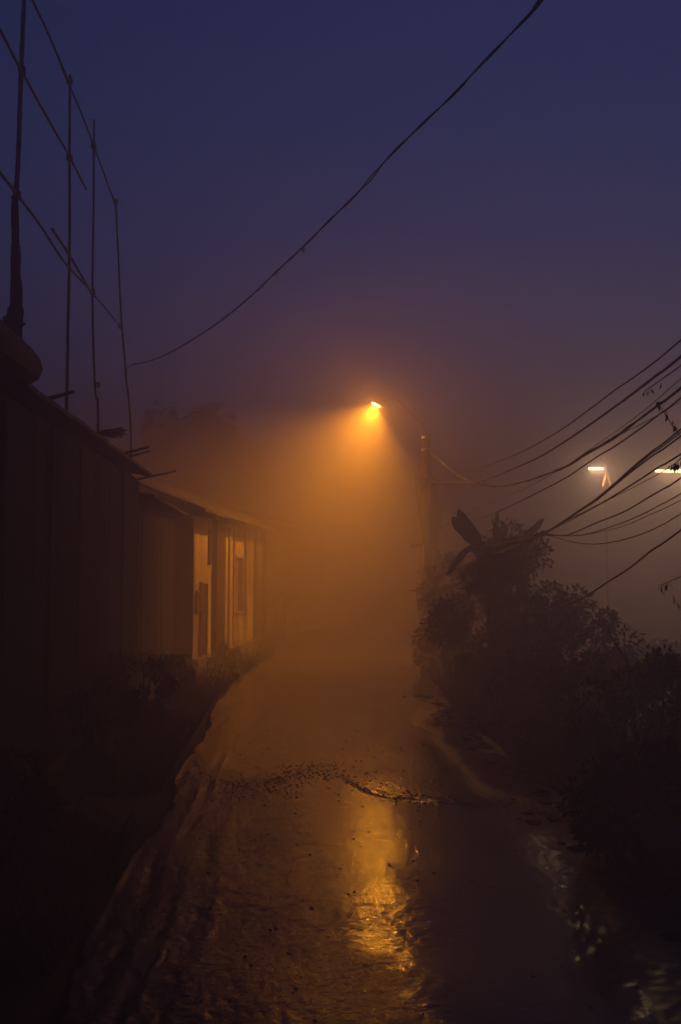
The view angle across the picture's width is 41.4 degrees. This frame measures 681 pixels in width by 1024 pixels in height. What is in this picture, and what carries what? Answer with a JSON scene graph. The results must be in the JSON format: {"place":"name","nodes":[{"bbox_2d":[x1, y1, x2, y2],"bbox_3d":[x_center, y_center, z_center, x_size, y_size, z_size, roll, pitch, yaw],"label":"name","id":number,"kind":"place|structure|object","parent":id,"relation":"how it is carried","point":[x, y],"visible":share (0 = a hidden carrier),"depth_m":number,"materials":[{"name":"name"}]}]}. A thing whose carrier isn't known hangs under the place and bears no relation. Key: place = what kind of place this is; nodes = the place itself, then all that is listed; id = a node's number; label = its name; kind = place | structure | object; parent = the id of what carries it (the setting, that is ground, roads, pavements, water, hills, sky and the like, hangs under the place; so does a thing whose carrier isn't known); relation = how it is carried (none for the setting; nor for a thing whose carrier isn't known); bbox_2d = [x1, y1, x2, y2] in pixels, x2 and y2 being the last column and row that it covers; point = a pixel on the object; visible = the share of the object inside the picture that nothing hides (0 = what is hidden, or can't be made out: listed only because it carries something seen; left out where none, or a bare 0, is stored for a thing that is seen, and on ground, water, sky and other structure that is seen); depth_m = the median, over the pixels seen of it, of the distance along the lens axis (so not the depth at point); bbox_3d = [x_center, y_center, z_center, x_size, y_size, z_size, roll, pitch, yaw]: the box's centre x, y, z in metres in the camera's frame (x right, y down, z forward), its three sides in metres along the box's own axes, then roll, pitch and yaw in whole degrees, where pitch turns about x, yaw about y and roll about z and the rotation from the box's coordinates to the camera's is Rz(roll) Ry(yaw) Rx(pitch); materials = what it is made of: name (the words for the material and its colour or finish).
{"place":"outdoors","nodes":[
{"label":"outdoors","id":0,"kind":"place"},
{"bbox_2d":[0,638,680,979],"bbox_3d":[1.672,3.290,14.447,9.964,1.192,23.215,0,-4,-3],"label":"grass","id":1,"kind":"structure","parent":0,"point":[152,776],"depth_m":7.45,"materials":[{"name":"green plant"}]},
{"bbox_2d":[0,605,680,1023],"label":"ground","id":2,"kind":"structure","parent":0,"point":[24,999],"depth_m":7.68,"materials":[{"name":"soil"}]},
{"bbox_2d":[3,195,25,404],"bbox_3d":[-2.812,-0.228,7.818,0.213,5.546,1.362,2,-5,-27],"label":"old post","id":3,"kind":"object","parent":2,"relation":"on","point":[13,319],"visible":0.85,"depth_m":8.44,"materials":[{"name":"brown wood"}]},
{"bbox_2d":[0,319,42,384],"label":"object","id":4,"kind":"structure","parent":2,"relation":"on","point":[20,362],"depth_m":6.89,"materials":[{"name":"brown wood"}]},
{"bbox_2d":[0,384,152,810],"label":"tin shed","id":5,"kind":"structure","parent":2,"relation":"on","point":[69,514],"depth_m":9.01,"materials":[{"name":"paint"}]},
{"bbox_2d":[0,0,131,473],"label":"bamboo scaffold","id":6,"kind":"object","parent":5,"relation":"on","point":[22,75],"visible":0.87,"depth_m":10.74,"materials":[{"name":"black wood"}]},
{"bbox_2d":[127,0,543,368],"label":"service wire","id":7,"kind":"object","parent":6,"relation":"attached to","point":[537,4],"visible":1,"depth_m":7.30,"materials":[{"name":"black rubber"}]},
{"bbox_2d":[103,649,181,735],"bbox_3d":[-2.473,2.273,11.417,0.935,1.134,1.257,0,-4,-3],"label":"bush","id":8,"kind":"object","parent":2,"relation":"on","point":[166,688],"visible":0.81,"depth_m":11.19,"materials":[{"name":"green plant"}]},
{"bbox_2d":[136,470,194,697],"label":"plank shed","id":9,"kind":"structure","parent":2,"relation":"on","point":[165,619],"depth_m":16.74,"materials":[{"name":"paint"}]},
{"bbox_2d":[138,649,197,700],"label":"bush","id":10,"kind":"object","parent":2,"relation":"on","point":[183,673],"visible":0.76,"depth_m":14.00,"materials":[{"name":"green plant"}]},
{"bbox_2d":[118,399,275,523],"bbox_3d":[-5.725,0.139,34.859,6.614,8.751,6.490,-4,-6,45],"label":"broad tree","id":11,"kind":"object","parent":2,"relation":"on","point":[199,478],"visible":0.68,"depth_m":34.34,"materials":[{"name":"green plant"}]},
{"bbox_2d":[132,473,283,667],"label":"lit house","id":12,"kind":"structure","parent":2,"relation":"on","point":[230,579],"depth_m":22.28,"materials":[{"name":"paint"}]},
{"bbox_2d":[199,582,208,656],"bbox_3d":[-3.032,2.449,19.952,0.058,1.795,0.550,0,-4,7],"label":"door","id":13,"kind":"structure","parent":12,"relation":"in","point":[204,586],"depth_m":19.95,"materials":[{"name":"brown wood"}]},
{"bbox_2d":[235,556,244,612],"bbox_3d":[-2.630,1.889,23.493,0.058,1.477,0.841,0,-4,7],"label":"window","id":14,"kind":"structure","parent":12,"relation":"in","point":[240,560],"depth_m":23.48,"materials":[{"name":"brown glass"}]},
{"bbox_2d":[211,640,243,664],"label":"bush","id":15,"kind":"object","parent":2,"relation":"on","point":[224,648],"visible":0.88,"depth_m":19.95,"materials":[{"name":"green plant"}]},
{"bbox_2d":[222,504,332,637],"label":"tin house","id":16,"kind":"structure","parent":2,"relation":"on","point":[299,552],"depth_m":30.15,"materials":[{"name":"paint"}]},
{"bbox_2d":[411,433,441,659],"bbox_3d":[2.105,0.998,22.087,0.786,5.894,0.600,0,-4,-3],"label":"utility pole","id":17,"kind":"object","parent":2,"relation":"on","point":[426,506],"visible":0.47,"depth_m":22.07,"materials":[{"name":"brown wood"}]},
{"bbox_2d":[371,397,430,450],"bbox_3d":[1.496,-2.147,22.329,1.498,1.417,0.244,0,-4,-3],"label":"street lamp","id":18,"kind":"object","parent":17,"relation":"attached to","point":[376,403],"visible":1,"depth_m":22.28,"materials":[{"name":"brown metal"}]},
{"bbox_2d":[416,478,445,657],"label":"climbing vine","id":19,"kind":"object","parent":17,"relation":"attached to","point":[436,518],"visible":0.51,"depth_m":22.00,"materials":[{"name":"green plant"}]},
{"bbox_2d":[431,404,674,514],"bbox_3d":[3.200,-4.074,7.349,0.039,6.661,30.049,0,-4,-4],"label":"overhead cable","id":20,"kind":"object","parent":17,"relation":"attached to","point":[554,472],"visible":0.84,"depth_m":11.99,"materials":[{"name":"black rubber"}]},
{"bbox_2d":[428,386,680,486],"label":"overhead cable","id":21,"kind":"object","parent":17,"relation":"attached to","point":[614,436],"visible":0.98,"depth_m":10.88,"materials":[{"name":"black rubber"}]},
{"bbox_2d":[589,378,680,449],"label":"overhead cable","id":22,"kind":"object","parent":21,"relation":"attached to","point":[638,414],"visible":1,"depth_m":9.21,"materials":[{"name":"black rubber"}]},
{"bbox_2d":[429,436,679,581],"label":"overhead cable","id":23,"kind":"object","parent":17,"relation":"attached to","point":[662,449],"visible":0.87,"depth_m":9.54,"materials":[{"name":"black rubber"}]},
{"bbox_2d":[429,355,680,483],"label":"overhead cable","id":24,"kind":"object","parent":17,"relation":"attached to","point":[678,358],"visible":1,"depth_m":10.27,"materials":[{"name":"black rubber"}]},
{"bbox_2d":[429,339,680,472],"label":"overhead cable","id":25,"kind":"object","parent":17,"relation":"attached to","point":[661,356],"visible":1,"depth_m":10.45,"materials":[{"name":"black rubber"}]},
{"bbox_2d":[430,453,680,554],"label":"overhead cable","id":26,"kind":"object","parent":17,"relation":"attached to","point":[659,466],"visible":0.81,"depth_m":9.60,"materials":[{"name":"black rubber"}]},
{"bbox_2d":[527,531,544,567],"bbox_3d":[2.703,0.511,12.392,0.236,0.512,0.126,0,-4,-3],"label":"cable tangle","id":27,"kind":"object","parent":26,"relation":"hanging from","point":[534,535],"visible":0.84,"depth_m":12.36,"materials":[{"name":"black rubber"}]},
{"bbox_2d":[544,493,680,535],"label":"overhead cable","id":28,"kind":"object","parent":27,"relation":"attached to","point":[624,521],"visible":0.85,"depth_m":9.47,"materials":[{"name":"black rubber"}]},
{"bbox_2d":[545,500,680,535],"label":"overhead cable","id":29,"kind":"object","parent":27,"relation":"attached to","point":[634,521],"visible":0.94,"depth_m":9.26,"materials":[{"name":"black rubber"}]},
{"bbox_2d":[550,513,680,544],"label":"overhead cable","id":30,"kind":"object","parent":27,"relation":"attached to","point":[622,539],"visible":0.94,"depth_m":9.76,"materials":[{"name":"black rubber"}]},
{"bbox_2d":[558,459,680,526],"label":"overhead cable","id":31,"kind":"object","parent":27,"relation":"attached to","point":[622,492],"visible":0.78,"depth_m":9.33,"materials":[{"name":"black rubber"}]},
{"bbox_2d":[430,477,680,556],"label":"overhead cable","id":32,"kind":"object","parent":17,"relation":"attached to","point":[671,484],"visible":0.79,"depth_m":9.99,"materials":[{"name":"black rubber"}]},
{"bbox_2d":[431,397,680,524],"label":"overhead cable","id":33,"kind":"object","parent":17,"relation":"attached to","point":[660,413],"visible":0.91,"depth_m":10.39,"materials":[{"name":"black rubber"}]},
{"bbox_2d":[437,431,680,574],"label":"overhead cable","id":34,"kind":"object","parent":17,"relation":"attached to","point":[676,435],"visible":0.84,"depth_m":9.02,"materials":[{"name":"black rubber"}]},
{"bbox_2d":[440,428,680,571],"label":"overhead cable","id":35,"kind":"object","parent":17,"relation":"attached to","point":[665,441],"visible":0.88,"depth_m":9.13,"materials":[{"name":"black rubber"}]},
{"bbox_2d":[452,529,680,617],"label":"overhead cable","id":36,"kind":"object","parent":17,"relation":"attached to","point":[642,557],"visible":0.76,"depth_m":9.48,"materials":[{"name":"black rubber"}]},
{"bbox_2d":[423,549,477,667],"bbox_3d":[2.392,2.193,19.496,1.165,2.815,1.027,0,-4,-3],"label":"bush","id":37,"kind":"object","parent":2,"relation":"on","point":[442,567],"visible":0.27,"depth_m":19.54,"materials":[{"name":"green plant"}]},
{"bbox_2d":[408,553,504,680],"bbox_3d":[2.587,2.277,18.498,2.370,3.313,2.039,0,-4,-3],"label":"bush","id":38,"kind":"object","parent":2,"relation":"on","point":[424,647],"visible":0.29,"depth_m":18.64,"materials":[{"name":"green plant"}]},
{"bbox_2d":[447,509,543,700],"bbox_3d":[2.730,1.712,15.674,1.654,3.556,1.211,-1,-4,12],"label":"banana plant","id":39,"kind":"object","parent":2,"relation":"on","point":[465,528],"visible":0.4,"depth_m":15.63,"materials":[{"name":"green plant"}]},
{"bbox_2d":[458,546,534,705],"bbox_3d":[2.696,1.970,15.066,1.164,2.833,1.348,-3,-5,40],"label":"bush","id":40,"kind":"object","parent":2,"relation":"on","point":[491,602],"visible":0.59,"depth_m":14.98,"materials":[{"name":"green plant"}]},
{"bbox_2d":[418,517,578,694],"bbox_3d":[2.656,1.760,15.353,2.653,3.356,2.505,0,-4,-3],"label":"bush","id":41,"kind":"object","parent":2,"relation":"on","point":[464,622],"visible":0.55,"depth_m":14.90,"materials":[{"name":"green plant"}]},
{"bbox_2d":[402,694,680,941],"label":"verge rubble","id":42,"kind":"object","parent":2,"relation":"on","point":[672,935],"visible":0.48,"depth_m":7.85,"materials":[{"name":"stone"}]},
{"bbox_2d":[467,638,629,744],"bbox_3d":[2.745,2.377,11.737,2.410,1.459,1.894,2,-4,-24],"label":"bush","id":43,"kind":"object","parent":2,"relation":"on","point":[493,724],"visible":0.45,"depth_m":11.72,"materials":[{"name":"green plant"}]},
{"bbox_2d":[470,583,646,730],"bbox_3d":[3.213,2.225,13.295,2.482,2.338,2.299,0,-4,-3],"label":"bush","id":44,"kind":"object","parent":2,"relation":"on","point":[577,625],"visible":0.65,"depth_m":13.08,"materials":[{"name":"green plant"}]},
{"bbox_2d":[511,706,680,896],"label":"bush","id":45,"kind":"object","parent":2,"relation":"on","point":[643,856],"visible":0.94,"depth_m":6.02,"materials":[{"name":"green plant"}]},
{"bbox_2d":[512,647,680,785],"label":"bush","id":46,"kind":"object","parent":2,"relation":"on","point":[561,685],"visible":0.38,"depth_m":9.64,"materials":[{"name":"green plant"}]},
{"bbox_2d":[602,454,611,645],"bbox_3d":[6.369,1.553,21.463,0.247,5.899,0.229,0,-4,-3],"label":"lamp post","id":47,"kind":"object","parent":2,"relation":"on","point":[606,457],"visible":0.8,"depth_m":21.56,"materials":[{"name":"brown wood"}]},
{"bbox_2d":[586,465,604,469],"bbox_3d":[6.109,-1.059,21.531,0.441,0.109,0.084,0,-4,-3],"label":"tube lamp","id":48,"kind":"object","parent":47,"relation":"attached to","point":[595,467],"visible":1,"depth_m":21.50,"materials":[{"name":"white"}]},
{"bbox_2d":[538,643,680,826],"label":"bush","id":49,"kind":"object","parent":2,"relation":"on","point":[602,743],"visible":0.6,"depth_m":8.09,"materials":[{"name":"green plant"}]},
{"bbox_2d":[593,626,646,734],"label":"bare shrub","id":50,"kind":"object","parent":49,"relation":"in","point":[631,696],"visible":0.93,"depth_m":8.69,"materials":[{"name":"brown plant"}]},
{"bbox_2d":[538,635,680,735],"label":"bush","id":51,"kind":"object","parent":2,"relation":"on","point":[660,644],"visible":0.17,"depth_m":16.18,"materials":[{"name":"green plant"}]},
{"bbox_2d":[643,365,680,609],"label":"overhanging tree","id":52,"kind":"object","parent":2,"relation":"on","point":[675,467],"visible":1,"depth_m":6.51,"materials":[{"name":"black plant"}]},
{"bbox_2d":[0,0,680,613],"label":"sky","id":53,"kind":"structure","parent":0,"point":[515,262],"materials":[{"name":"blue"}]},
{"bbox_2d":[57,618,680,1023],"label":"road","id":54,"kind":"structure","parent":0,"point":[387,940],"depth_m":5.72,"materials":[{"name":"grey asphalt"}]},
{"bbox_2d":[96,726,622,1022],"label":"road grit","id":55,"kind":"object","parent":54,"relation":"on","point":[289,953],"visible":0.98,"depth_m":8.07,"materials":[{"name":"grey gravel"}]},
{"bbox_3d":[8.793,1.603,21.655,0.417,5.827,0.180,0,-4,-3],"label":"lamp post","id":56,"kind":"object","parent":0,"visible":0},
{"bbox_2d":[653,468,680,472],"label":"tube lamp","id":57,"kind":"object","parent":56,"relation":"attached to","point":[666,470],"visible":0.63,"depth_m":21.59,"materials":[{"name":"white"}]}
]}

